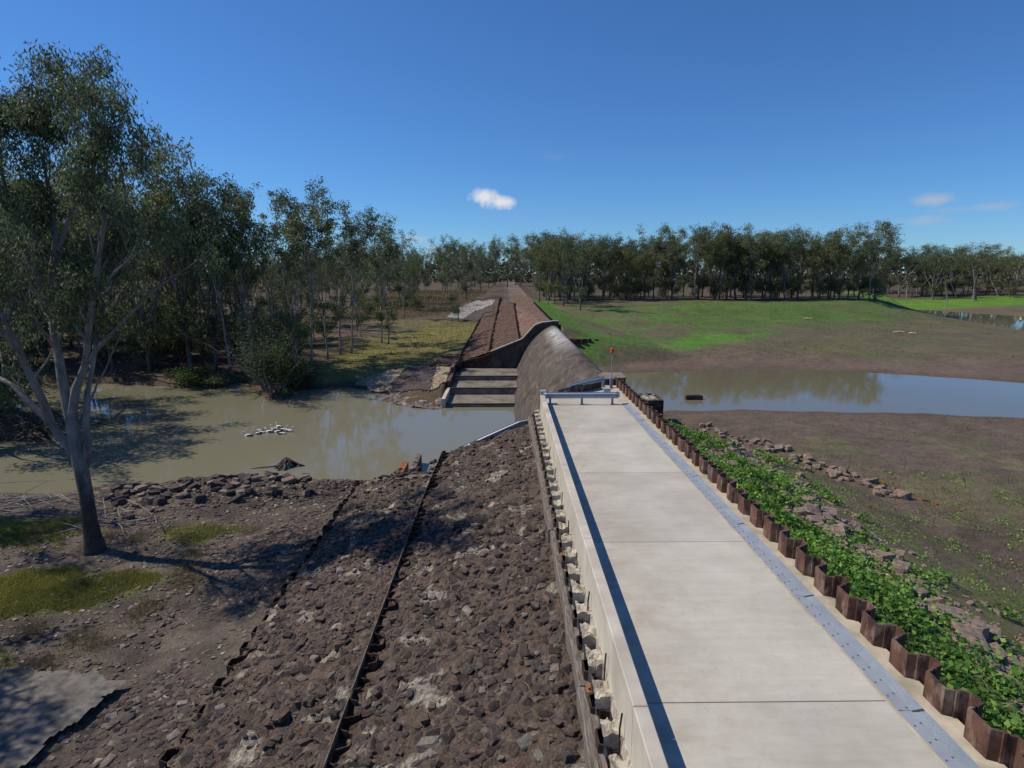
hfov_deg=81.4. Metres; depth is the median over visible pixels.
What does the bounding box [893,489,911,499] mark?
boulder
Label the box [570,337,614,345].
sheet pile spur
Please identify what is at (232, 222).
gum tree
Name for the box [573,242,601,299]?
gum tree
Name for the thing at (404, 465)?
steel beam
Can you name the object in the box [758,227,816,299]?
gum tree
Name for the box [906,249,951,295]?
gum tree
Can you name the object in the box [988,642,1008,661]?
boulder
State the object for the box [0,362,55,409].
bush
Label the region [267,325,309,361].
scrub
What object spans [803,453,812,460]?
boulder
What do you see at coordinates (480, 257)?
gum tree
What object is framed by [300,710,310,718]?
stone
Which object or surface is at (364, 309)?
bush
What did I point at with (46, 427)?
driftwood pile
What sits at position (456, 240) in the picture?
gum tree
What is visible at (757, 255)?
gum tree
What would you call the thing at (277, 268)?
gum tree
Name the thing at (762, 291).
gum tree
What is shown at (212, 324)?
gum tree
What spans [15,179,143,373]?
gum tree
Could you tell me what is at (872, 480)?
boulder
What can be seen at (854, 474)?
boulder
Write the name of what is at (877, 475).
grass
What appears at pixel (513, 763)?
stone
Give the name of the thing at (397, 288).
brush heap
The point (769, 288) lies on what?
gum tree
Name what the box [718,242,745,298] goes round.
gum tree
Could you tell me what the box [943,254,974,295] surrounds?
gum tree
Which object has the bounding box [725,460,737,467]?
boulder
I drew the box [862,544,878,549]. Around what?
boulder
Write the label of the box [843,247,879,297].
gum tree
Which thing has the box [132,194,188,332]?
gum tree
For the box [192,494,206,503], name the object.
shore rock
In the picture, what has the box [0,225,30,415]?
gum tree
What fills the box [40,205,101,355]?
gum tree
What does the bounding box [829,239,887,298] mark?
gum tree
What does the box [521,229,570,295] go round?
gum tree
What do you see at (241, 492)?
shore rock
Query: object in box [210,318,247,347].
scrub
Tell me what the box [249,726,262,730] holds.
stone
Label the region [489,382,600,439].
wing wall
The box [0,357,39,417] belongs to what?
bush
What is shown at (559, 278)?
gum tree
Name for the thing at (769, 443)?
boulder
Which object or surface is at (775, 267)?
gum tree
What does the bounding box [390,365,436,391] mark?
dark rock paving
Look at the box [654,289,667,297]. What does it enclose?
scrub
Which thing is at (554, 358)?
weir
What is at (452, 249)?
gum tree
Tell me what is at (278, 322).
scrub
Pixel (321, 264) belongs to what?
gum tree
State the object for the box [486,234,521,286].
gum tree
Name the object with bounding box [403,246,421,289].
gum tree
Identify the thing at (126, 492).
shore rock
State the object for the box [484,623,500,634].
stone
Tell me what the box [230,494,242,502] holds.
shore rock
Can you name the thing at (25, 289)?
gum tree
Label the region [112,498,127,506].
shore rock
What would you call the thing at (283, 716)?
stone
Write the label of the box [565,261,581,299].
gum tree
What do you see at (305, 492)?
shore rock
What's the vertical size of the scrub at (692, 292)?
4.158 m
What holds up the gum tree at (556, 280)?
on the ground at (982, 353)
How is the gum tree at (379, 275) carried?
on the ground at (982, 353)
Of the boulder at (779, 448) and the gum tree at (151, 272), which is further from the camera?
the gum tree at (151, 272)
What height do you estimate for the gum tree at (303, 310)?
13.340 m
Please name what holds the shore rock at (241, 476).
on the ground at (982, 353)
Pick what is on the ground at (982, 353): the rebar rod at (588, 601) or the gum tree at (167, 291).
the gum tree at (167, 291)
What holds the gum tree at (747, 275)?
on the ground at (982, 353)
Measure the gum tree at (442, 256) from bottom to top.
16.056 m
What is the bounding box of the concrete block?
[685,395,702,399]
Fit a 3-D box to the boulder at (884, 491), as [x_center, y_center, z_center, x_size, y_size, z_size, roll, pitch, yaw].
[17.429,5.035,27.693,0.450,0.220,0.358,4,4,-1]
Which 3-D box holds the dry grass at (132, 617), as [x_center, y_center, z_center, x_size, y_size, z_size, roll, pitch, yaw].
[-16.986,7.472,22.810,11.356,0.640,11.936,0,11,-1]
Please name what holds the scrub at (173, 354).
on the ground at (982, 353)
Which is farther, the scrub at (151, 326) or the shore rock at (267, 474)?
the scrub at (151, 326)
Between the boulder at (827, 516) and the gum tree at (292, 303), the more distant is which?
the gum tree at (292, 303)
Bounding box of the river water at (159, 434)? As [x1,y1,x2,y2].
[0,383,514,493]
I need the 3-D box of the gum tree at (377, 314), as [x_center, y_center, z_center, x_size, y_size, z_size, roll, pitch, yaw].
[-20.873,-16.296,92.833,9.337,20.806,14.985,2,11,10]
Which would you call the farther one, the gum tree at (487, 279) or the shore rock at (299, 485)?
the gum tree at (487, 279)
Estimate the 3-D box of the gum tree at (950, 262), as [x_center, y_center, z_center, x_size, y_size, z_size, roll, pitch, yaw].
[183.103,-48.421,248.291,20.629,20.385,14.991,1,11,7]
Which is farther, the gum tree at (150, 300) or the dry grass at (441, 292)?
the dry grass at (441, 292)
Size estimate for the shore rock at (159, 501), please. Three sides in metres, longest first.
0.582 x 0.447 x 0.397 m
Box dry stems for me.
[672,422,1023,717]
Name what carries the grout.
attached to the sheet pile wall at (603, 714)
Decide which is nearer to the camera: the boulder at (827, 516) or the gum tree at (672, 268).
the boulder at (827, 516)
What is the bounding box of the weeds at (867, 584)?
[662,416,1023,739]
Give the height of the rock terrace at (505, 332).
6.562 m
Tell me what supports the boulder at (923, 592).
on the ground at (982, 353)
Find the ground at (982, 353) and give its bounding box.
[0,273,1023,767]
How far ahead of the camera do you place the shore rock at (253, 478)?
35.09 m
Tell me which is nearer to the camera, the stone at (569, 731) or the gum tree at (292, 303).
the stone at (569, 731)
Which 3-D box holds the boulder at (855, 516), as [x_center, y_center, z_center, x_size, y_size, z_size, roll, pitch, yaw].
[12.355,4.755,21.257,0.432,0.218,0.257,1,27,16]
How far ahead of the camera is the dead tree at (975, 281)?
208.34 m
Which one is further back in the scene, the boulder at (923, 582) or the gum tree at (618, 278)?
the gum tree at (618, 278)
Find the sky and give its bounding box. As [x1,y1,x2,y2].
[0,0,1023,273]
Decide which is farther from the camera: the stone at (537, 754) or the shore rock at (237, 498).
the shore rock at (237, 498)
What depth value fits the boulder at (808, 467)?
30.96 m
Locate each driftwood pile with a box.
[0,401,129,451]
[0,411,116,430]
[0,480,123,519]
[23,498,167,544]
[324,327,418,334]
[637,393,658,399]
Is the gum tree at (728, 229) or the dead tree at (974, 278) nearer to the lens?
the gum tree at (728, 229)
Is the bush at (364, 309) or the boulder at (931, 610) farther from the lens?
the bush at (364, 309)
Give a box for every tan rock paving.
[355,367,405,392]
[430,361,453,389]
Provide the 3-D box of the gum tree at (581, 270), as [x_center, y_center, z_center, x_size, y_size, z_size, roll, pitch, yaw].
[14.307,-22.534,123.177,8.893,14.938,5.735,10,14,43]
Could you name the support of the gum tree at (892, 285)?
on the ground at (982, 353)
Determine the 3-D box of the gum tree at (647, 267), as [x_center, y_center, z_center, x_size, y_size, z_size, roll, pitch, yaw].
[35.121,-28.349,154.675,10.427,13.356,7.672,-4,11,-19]
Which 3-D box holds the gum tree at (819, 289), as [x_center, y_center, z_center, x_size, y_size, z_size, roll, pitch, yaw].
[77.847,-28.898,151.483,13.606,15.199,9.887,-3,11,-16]
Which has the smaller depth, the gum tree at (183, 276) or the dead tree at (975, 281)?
the gum tree at (183, 276)
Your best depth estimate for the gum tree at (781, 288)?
161.38 m
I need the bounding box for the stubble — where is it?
[663,411,1023,602]
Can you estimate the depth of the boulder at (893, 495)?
27.06 m
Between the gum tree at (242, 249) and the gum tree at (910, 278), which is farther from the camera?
the gum tree at (910, 278)
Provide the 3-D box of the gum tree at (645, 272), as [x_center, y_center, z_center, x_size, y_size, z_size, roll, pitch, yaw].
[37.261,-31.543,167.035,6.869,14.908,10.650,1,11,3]
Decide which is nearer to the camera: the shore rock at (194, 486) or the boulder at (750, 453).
the boulder at (750, 453)
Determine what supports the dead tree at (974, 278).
on the ground at (982, 353)
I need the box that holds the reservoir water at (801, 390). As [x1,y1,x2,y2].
[624,369,1023,417]
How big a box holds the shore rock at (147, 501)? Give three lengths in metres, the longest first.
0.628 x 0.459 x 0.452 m
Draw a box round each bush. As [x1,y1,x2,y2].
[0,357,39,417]
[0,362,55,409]
[156,362,217,386]
[191,285,303,387]
[194,368,235,387]
[225,320,310,397]
[244,328,321,391]
[274,352,319,387]
[295,365,323,382]
[351,294,384,312]
[395,293,423,306]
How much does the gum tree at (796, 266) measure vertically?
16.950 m
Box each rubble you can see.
[20,485,350,767]
[77,479,367,537]
[698,441,1023,708]
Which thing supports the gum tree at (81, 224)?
on the ground at (982, 353)
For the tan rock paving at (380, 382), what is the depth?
72.18 m
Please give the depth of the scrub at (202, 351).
79.95 m
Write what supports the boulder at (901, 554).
on the ground at (982, 353)
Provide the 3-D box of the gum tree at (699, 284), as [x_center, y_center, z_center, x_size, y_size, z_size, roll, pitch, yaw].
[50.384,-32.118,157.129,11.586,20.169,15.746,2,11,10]
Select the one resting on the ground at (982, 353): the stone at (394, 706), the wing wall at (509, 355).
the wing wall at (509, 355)
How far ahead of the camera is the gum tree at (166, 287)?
87.59 m
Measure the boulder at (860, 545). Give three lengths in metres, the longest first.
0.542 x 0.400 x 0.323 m
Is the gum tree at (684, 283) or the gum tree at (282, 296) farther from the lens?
the gum tree at (684, 283)
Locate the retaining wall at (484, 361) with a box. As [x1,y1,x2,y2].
[462,353,490,367]
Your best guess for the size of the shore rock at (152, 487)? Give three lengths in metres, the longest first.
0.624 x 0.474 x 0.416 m
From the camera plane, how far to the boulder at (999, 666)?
11.20 m
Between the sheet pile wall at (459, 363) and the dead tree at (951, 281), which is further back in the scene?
the dead tree at (951, 281)
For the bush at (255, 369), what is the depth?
65.07 m
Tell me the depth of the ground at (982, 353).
39.05 m
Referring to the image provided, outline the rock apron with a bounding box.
[167,424,585,767]
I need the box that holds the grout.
[533,409,631,767]
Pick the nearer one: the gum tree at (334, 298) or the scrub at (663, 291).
the gum tree at (334, 298)
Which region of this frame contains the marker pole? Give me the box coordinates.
[610,348,613,386]
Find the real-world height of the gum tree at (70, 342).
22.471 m
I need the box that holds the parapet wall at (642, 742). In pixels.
[540,395,668,767]
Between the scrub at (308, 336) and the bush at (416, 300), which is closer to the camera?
the scrub at (308, 336)
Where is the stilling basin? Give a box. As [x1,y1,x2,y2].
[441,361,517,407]
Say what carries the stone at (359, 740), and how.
on the rock apron
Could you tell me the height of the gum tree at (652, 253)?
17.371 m
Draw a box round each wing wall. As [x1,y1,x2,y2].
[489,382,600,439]
[490,320,558,367]
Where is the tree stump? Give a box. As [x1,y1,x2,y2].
[250,457,304,470]
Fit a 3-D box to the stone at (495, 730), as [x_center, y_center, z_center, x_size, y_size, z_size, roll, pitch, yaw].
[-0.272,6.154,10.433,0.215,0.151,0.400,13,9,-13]
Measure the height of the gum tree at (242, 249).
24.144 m
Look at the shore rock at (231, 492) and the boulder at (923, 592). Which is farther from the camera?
the shore rock at (231, 492)
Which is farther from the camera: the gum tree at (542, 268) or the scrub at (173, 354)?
the gum tree at (542, 268)
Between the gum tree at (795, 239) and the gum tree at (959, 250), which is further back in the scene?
the gum tree at (959, 250)
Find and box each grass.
[0,515,246,668]
[0,520,267,679]
[290,319,475,390]
[342,290,488,323]
[529,293,1020,360]
[722,413,1023,615]
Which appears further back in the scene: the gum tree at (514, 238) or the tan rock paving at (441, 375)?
the gum tree at (514, 238)
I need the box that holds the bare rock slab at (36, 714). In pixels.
[0,668,125,767]
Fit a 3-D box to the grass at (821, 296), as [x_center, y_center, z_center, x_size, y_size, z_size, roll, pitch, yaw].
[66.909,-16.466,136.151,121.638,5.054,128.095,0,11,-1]
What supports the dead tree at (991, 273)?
on the ground at (982, 353)
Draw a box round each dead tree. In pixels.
[939,256,959,297]
[964,253,977,300]
[967,241,1002,295]
[972,244,984,300]
[1014,255,1023,294]
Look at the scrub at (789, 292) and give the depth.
159.21 m
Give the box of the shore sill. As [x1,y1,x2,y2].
[394,471,432,479]
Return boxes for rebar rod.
[587,591,589,610]
[603,653,606,680]
[618,713,622,751]
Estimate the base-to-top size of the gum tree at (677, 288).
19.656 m
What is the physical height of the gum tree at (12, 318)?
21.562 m
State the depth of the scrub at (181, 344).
80.57 m
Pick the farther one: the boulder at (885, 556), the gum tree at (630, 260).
the gum tree at (630, 260)
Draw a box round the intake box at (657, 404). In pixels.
[637,393,663,414]
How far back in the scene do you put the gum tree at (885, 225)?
157.60 m
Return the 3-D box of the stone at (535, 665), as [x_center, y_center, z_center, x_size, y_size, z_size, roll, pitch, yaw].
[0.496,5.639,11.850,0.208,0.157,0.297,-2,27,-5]
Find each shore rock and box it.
[101,493,113,500]
[111,486,121,492]
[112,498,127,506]
[114,494,129,498]
[121,489,131,495]
[122,512,134,519]
[123,485,132,488]
[127,482,140,487]
[134,484,148,491]
[136,492,146,496]
[140,497,153,505]
[145,482,158,486]
[148,490,160,495]
[149,485,161,489]
[152,498,167,505]
[155,487,167,492]
[160,493,170,498]
[169,485,182,492]
[175,493,183,498]
[182,476,189,483]
[183,481,193,488]
[187,483,199,489]
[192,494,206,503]
[210,480,224,487]
[210,487,220,491]
[215,478,226,481]
[218,489,226,495]
[221,485,232,489]
[226,489,235,495]
[228,484,238,488]
[230,481,241,486]
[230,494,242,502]
[236,489,245,496]
[237,473,246,481]
[242,473,254,482]
[245,487,253,495]
[250,476,258,481]
[264,471,272,476]
[265,490,275,496]
[268,475,275,480]
[269,486,277,494]
[275,475,282,480]
[281,475,295,483]
[295,484,304,487]
[297,474,308,479]
[301,490,309,495]
[306,486,312,492]
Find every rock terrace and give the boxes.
[432,354,459,364]
[462,312,496,359]
[491,302,521,349]
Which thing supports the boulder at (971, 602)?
on the ground at (982, 353)
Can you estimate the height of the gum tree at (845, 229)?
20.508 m
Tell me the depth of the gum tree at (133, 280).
93.18 m
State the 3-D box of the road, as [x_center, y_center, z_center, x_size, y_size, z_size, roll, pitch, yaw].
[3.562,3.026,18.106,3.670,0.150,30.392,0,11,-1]
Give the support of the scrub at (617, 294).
on the ground at (982, 353)
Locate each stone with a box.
[206,737,216,745]
[210,757,220,767]
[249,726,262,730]
[260,694,270,703]
[269,697,281,708]
[272,709,290,723]
[273,707,285,716]
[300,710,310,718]
[308,757,317,767]
[313,730,326,743]
[314,703,324,712]
[316,751,327,764]
[352,736,366,745]
[385,701,400,714]
[388,730,402,740]
[389,743,398,751]
[416,735,439,752]
[435,753,446,767]
[458,753,473,765]
[463,661,474,675]
[468,746,486,758]
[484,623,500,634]
[489,723,501,745]
[497,759,521,767]
[516,732,531,750]
[531,660,541,672]
[533,749,542,763]
[535,618,548,626]
[539,665,549,673]
[544,706,554,716]
[561,726,579,736]
[561,746,579,763]
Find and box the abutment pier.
[598,372,626,385]
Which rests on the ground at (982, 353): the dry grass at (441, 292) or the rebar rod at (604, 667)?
the dry grass at (441, 292)
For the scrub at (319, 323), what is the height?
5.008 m
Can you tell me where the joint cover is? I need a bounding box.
[621,403,979,767]
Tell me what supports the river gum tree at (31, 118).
on the ground at (982, 353)
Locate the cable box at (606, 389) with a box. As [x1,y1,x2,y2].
[603,387,610,391]
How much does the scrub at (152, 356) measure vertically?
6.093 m
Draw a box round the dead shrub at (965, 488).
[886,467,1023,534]
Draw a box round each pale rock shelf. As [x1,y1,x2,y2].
[447,300,494,318]
[461,306,494,321]
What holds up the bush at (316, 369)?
on the ground at (982, 353)
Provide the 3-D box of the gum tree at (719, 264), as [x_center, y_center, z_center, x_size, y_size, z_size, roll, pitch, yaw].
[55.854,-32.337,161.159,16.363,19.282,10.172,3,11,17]
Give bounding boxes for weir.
[514,325,601,425]
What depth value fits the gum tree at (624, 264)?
151.53 m
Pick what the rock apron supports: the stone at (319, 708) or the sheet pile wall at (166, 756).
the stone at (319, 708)
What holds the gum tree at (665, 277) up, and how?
on the ground at (982, 353)
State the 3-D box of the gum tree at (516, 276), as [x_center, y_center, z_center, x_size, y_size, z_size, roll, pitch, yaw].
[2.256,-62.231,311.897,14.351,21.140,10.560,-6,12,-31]
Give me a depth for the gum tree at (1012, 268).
214.79 m
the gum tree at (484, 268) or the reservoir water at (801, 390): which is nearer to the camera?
the reservoir water at (801, 390)
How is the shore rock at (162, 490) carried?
on the ground at (982, 353)
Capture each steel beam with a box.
[397,461,408,471]
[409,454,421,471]
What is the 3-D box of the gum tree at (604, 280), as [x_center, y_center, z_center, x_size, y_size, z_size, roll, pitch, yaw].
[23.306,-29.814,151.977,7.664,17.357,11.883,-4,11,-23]
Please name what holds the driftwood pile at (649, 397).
on the intake box at (657, 404)
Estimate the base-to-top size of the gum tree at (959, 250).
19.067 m
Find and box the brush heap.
[385,284,424,291]
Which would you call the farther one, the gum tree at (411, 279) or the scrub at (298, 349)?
the gum tree at (411, 279)
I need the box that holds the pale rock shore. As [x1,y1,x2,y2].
[373,390,445,408]
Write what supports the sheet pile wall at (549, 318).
on the ground at (982, 353)
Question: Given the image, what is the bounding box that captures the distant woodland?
[56,256,1023,286]
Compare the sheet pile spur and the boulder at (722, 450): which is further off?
the sheet pile spur
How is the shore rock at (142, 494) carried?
on the ground at (982, 353)
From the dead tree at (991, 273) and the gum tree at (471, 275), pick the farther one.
the gum tree at (471, 275)
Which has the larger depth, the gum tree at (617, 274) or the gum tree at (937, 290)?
the gum tree at (937, 290)
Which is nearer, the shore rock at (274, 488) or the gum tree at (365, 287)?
the shore rock at (274, 488)
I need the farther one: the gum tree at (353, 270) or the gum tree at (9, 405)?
the gum tree at (353, 270)
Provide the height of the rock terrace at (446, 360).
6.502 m
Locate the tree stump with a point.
(283, 462)
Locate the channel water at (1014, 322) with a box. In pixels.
[915,309,1023,330]
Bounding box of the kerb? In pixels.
[605,385,1006,767]
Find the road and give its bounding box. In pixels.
[546,387,944,767]
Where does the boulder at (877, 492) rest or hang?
on the ground at (982, 353)
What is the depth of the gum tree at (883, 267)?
246.27 m
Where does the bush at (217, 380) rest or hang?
on the ground at (982, 353)
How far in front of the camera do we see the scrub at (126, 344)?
85.76 m
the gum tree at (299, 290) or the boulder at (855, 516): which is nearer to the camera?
the boulder at (855, 516)
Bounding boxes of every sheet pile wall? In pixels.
[159,480,358,767]
[328,450,446,767]
[358,476,429,485]
[429,365,457,371]
[446,426,523,454]
[457,318,481,371]
[489,298,501,352]
[513,303,520,338]
[532,414,622,760]
[533,302,552,320]
[614,377,1023,767]
[879,480,985,518]
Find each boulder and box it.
[720,448,728,452]
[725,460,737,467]
[741,450,752,457]
[765,441,773,447]
[769,462,780,468]
[775,444,782,451]
[784,444,792,450]
[788,456,799,461]
[790,454,797,459]
[794,507,806,516]
[795,472,805,476]
[801,495,816,503]
[802,503,822,516]
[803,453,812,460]
[803,460,810,464]
[803,464,811,471]
[806,515,823,522]
[821,506,836,518]
[821,512,834,519]
[822,523,847,540]
[826,520,848,530]
[829,473,836,478]
[834,470,841,476]
[838,466,847,472]
[839,540,850,547]
[844,477,853,481]
[851,520,861,527]
[851,542,870,555]
[852,472,858,477]
[852,513,864,520]
[853,548,868,565]
[862,479,870,487]
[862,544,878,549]
[865,478,878,482]
[865,538,879,548]
[867,549,895,562]
[872,489,881,496]
[877,485,886,488]
[880,489,892,494]
[889,493,897,497]
[889,548,905,560]
[889,559,909,573]
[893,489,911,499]
[897,573,930,590]
[900,578,914,592]
[911,600,928,614]
[913,585,929,598]
[923,596,944,604]
[928,606,937,621]
[935,602,966,620]
[946,620,991,654]
[956,617,989,641]
[962,645,982,660]
[966,600,975,605]
[968,616,984,622]
[970,668,996,693]
[975,661,1001,670]
[985,623,1001,643]
[985,662,1023,697]
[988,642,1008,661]
[990,608,1003,617]
[999,699,1013,711]
[1014,636,1023,640]
[1015,695,1023,706]
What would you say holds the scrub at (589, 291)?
on the ground at (982, 353)
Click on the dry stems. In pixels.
(863, 566)
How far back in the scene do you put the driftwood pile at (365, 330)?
105.23 m
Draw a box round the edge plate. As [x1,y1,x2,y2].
[322,453,441,767]
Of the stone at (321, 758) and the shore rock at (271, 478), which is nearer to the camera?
the stone at (321, 758)
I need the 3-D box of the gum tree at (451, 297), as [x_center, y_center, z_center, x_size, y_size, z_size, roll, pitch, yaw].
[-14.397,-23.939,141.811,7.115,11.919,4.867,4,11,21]
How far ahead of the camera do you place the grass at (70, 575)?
22.80 m
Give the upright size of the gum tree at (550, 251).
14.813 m
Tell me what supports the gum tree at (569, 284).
on the ground at (982, 353)
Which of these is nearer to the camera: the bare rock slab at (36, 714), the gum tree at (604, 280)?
the bare rock slab at (36, 714)
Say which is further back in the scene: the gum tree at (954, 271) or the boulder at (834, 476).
the gum tree at (954, 271)
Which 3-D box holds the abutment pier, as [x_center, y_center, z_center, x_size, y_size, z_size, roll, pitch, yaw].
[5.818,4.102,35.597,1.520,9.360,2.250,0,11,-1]
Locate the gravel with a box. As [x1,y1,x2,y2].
[0,476,363,767]
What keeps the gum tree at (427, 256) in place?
on the ground at (982, 353)
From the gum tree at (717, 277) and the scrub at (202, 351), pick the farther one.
the gum tree at (717, 277)
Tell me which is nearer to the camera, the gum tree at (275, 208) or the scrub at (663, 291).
the gum tree at (275, 208)
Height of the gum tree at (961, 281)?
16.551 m
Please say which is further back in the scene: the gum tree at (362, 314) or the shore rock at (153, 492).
the gum tree at (362, 314)
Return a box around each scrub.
[16,336,61,365]
[91,344,111,363]
[111,324,137,354]
[115,325,167,366]
[135,311,168,338]
[162,324,188,355]
[163,321,197,361]
[163,327,194,359]
[188,328,221,361]
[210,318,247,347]
[223,334,261,360]
[250,307,284,341]
[267,301,302,320]
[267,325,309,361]
[287,311,317,343]
[309,315,338,337]
[583,282,595,299]
[612,286,625,298]
[616,275,635,297]
[625,276,646,298]
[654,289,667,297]
[690,287,700,297]
[707,284,724,298]
[737,272,759,296]
[767,287,779,299]
[785,286,797,297]
[858,287,872,297]
[864,277,892,300]
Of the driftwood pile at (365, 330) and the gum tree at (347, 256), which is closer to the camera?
the driftwood pile at (365, 330)
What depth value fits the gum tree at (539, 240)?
150.32 m
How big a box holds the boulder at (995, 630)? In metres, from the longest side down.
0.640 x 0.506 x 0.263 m
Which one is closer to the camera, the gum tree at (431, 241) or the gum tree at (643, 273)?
the gum tree at (643, 273)
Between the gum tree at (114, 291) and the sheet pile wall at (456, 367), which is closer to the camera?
the sheet pile wall at (456, 367)
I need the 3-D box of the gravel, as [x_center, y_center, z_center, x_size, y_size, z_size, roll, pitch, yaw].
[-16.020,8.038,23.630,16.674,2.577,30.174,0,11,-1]
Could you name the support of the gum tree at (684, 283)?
on the ground at (982, 353)
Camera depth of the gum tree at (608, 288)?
160.68 m
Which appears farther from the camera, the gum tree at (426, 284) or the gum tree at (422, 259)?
the gum tree at (426, 284)
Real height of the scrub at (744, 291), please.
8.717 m
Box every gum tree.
[0,38,235,555]
[0,144,72,355]
[0,167,66,365]
[0,181,64,377]
[0,189,48,324]
[0,197,39,372]
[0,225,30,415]
[6,174,76,364]
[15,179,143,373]
[19,168,155,324]
[27,241,75,344]
[35,204,101,347]
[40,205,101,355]
[44,173,112,338]
[53,188,138,353]
[56,104,203,371]
[64,224,137,334]
[67,175,160,341]
[77,206,163,330]
[110,196,181,359]
[131,122,219,369]
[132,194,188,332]
[136,264,184,312]
[137,226,221,327]
[149,222,204,354]
[153,229,190,334]
[154,164,245,369]
[155,256,231,359]
[161,182,284,354]
[163,232,233,342]
[167,161,256,374]
[177,203,210,342]
[184,261,263,361]
[195,182,271,371]
[209,270,249,327]
[221,264,278,329]
[226,188,315,359]
[228,243,273,314]
[236,251,272,313]
[247,254,316,334]
[254,196,342,364]
[254,272,308,344]
[259,245,310,337]
[261,255,300,330]
[266,176,345,362]
[290,216,349,358]
[293,256,311,306]
[294,254,326,312]
[296,263,328,340]
[300,270,329,320]
[303,196,381,354]
[308,238,340,300]
[313,254,347,324]
[314,205,379,352]
[315,248,334,297]
[318,253,353,306]
[334,262,382,330]
[335,233,367,305]
[335,257,370,302]
[340,273,373,336]
[343,256,376,294]
[357,212,416,343]
[360,224,402,342]
[370,255,391,300]
[370,258,384,296]
[381,241,407,296]
[389,253,416,309]
[390,258,422,318]
[395,246,425,295]
[401,262,417,299]
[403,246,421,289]
[410,253,433,283]
[416,250,438,290]
[418,247,442,290]
[427,235,458,289]
[429,245,455,291]
[434,234,465,297]
[436,258,449,284]
[439,244,455,287]
[440,259,464,302]
[443,262,474,320]
[446,238,471,285]
[454,244,477,299]
[458,238,486,286]
[458,242,476,278]
[464,245,494,289]
[472,246,492,283]
[476,252,498,287]
[482,246,501,285]
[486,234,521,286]
[488,238,504,285]
[505,249,522,280]
[506,249,522,284]
[507,232,558,296]
[514,246,528,284]
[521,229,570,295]
[521,239,557,301]
[522,230,558,299]
[527,231,561,300]
[533,249,552,300]
[536,240,560,303]
[542,234,589,301]
[544,238,563,301]
[546,245,567,286]
[549,235,577,305]
[550,243,568,299]
[554,240,596,300]
[555,240,597,300]
[558,227,616,297]
[559,238,603,309]
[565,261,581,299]
[571,233,619,296]
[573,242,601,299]
[574,239,600,294]
[585,233,625,299]
[589,231,624,298]
[597,250,633,298]
[605,261,633,297]
[611,245,647,299]
[612,248,624,287]
[613,234,654,298]
[618,241,648,298]
[629,249,658,298]
[629,250,666,299]
[632,243,661,296]
[636,224,691,297]
[638,235,677,298]
[638,249,654,296]
[653,248,687,298]
[654,222,703,299]
[656,246,685,295]
[667,240,704,295]
[676,232,713,296]
[678,223,716,299]
[680,223,729,298]
[691,229,741,298]
[692,226,743,299]
[698,230,750,299]
[709,221,755,298]
[715,265,746,296]
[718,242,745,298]
[721,243,752,299]
[723,233,767,298]
[732,229,774,299]
[737,249,762,296]
[743,228,787,298]
[747,233,796,296]
[749,240,798,299]
[758,227,811,298]
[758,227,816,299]
[759,228,811,296]
[761,228,829,298]
[761,244,790,299]
[761,244,809,297]
[773,264,799,296]
[783,247,831,295]
[786,240,808,296]
[789,240,846,298]
[790,222,872,297]
[797,234,845,297]
[800,229,865,298]
[801,228,860,298]
[801,241,826,295]
[804,228,862,297]
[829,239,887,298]
[843,222,904,298]
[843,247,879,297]
[851,218,917,298]
[859,227,904,298]
[864,257,896,289]
[876,248,923,292]
[877,245,906,292]
[884,245,935,296]
[903,256,929,293]
[904,248,930,290]
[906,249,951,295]
[908,244,950,294]
[909,254,950,296]
[917,241,989,299]
[919,244,974,290]
[922,253,954,295]
[939,256,971,291]
[941,246,966,292]
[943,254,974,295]
[951,253,983,292]
[955,251,995,291]
[956,244,1004,295]
[965,241,1004,281]
[971,243,1017,289]
[972,254,1019,294]
[984,249,1023,296]
[989,253,1023,291]
[996,252,1023,288]
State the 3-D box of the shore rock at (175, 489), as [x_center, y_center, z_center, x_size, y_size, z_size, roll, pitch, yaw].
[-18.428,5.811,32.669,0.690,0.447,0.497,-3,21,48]
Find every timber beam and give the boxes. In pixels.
[528,416,540,465]
[537,460,556,542]
[550,530,590,693]
[577,684,607,767]
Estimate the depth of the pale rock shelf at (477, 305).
136.83 m
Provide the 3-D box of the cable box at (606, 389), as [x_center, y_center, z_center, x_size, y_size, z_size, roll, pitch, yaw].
[4.863,0.419,30.553,0.400,0.440,0.360,0,11,-1]
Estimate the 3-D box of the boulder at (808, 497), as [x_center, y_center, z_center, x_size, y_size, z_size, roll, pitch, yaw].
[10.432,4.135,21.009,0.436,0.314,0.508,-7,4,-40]
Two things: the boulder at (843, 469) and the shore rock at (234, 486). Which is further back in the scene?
the shore rock at (234, 486)
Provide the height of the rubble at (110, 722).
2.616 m
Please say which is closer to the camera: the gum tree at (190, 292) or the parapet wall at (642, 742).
the parapet wall at (642, 742)
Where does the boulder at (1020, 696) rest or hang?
on the ground at (982, 353)
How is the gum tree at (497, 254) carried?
on the ground at (982, 353)
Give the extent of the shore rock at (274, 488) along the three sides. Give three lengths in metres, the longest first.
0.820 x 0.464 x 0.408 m
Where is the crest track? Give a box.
[512,295,549,336]
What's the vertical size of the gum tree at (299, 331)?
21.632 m
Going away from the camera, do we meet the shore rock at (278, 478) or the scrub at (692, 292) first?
the shore rock at (278, 478)
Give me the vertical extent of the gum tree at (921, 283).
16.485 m
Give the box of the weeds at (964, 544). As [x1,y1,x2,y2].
[781,462,1023,623]
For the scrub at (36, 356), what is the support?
on the ground at (982, 353)
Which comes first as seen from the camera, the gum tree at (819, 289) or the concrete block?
the concrete block
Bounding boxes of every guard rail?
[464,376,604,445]
[540,390,619,404]
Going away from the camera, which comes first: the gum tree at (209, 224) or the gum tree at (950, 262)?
the gum tree at (209, 224)

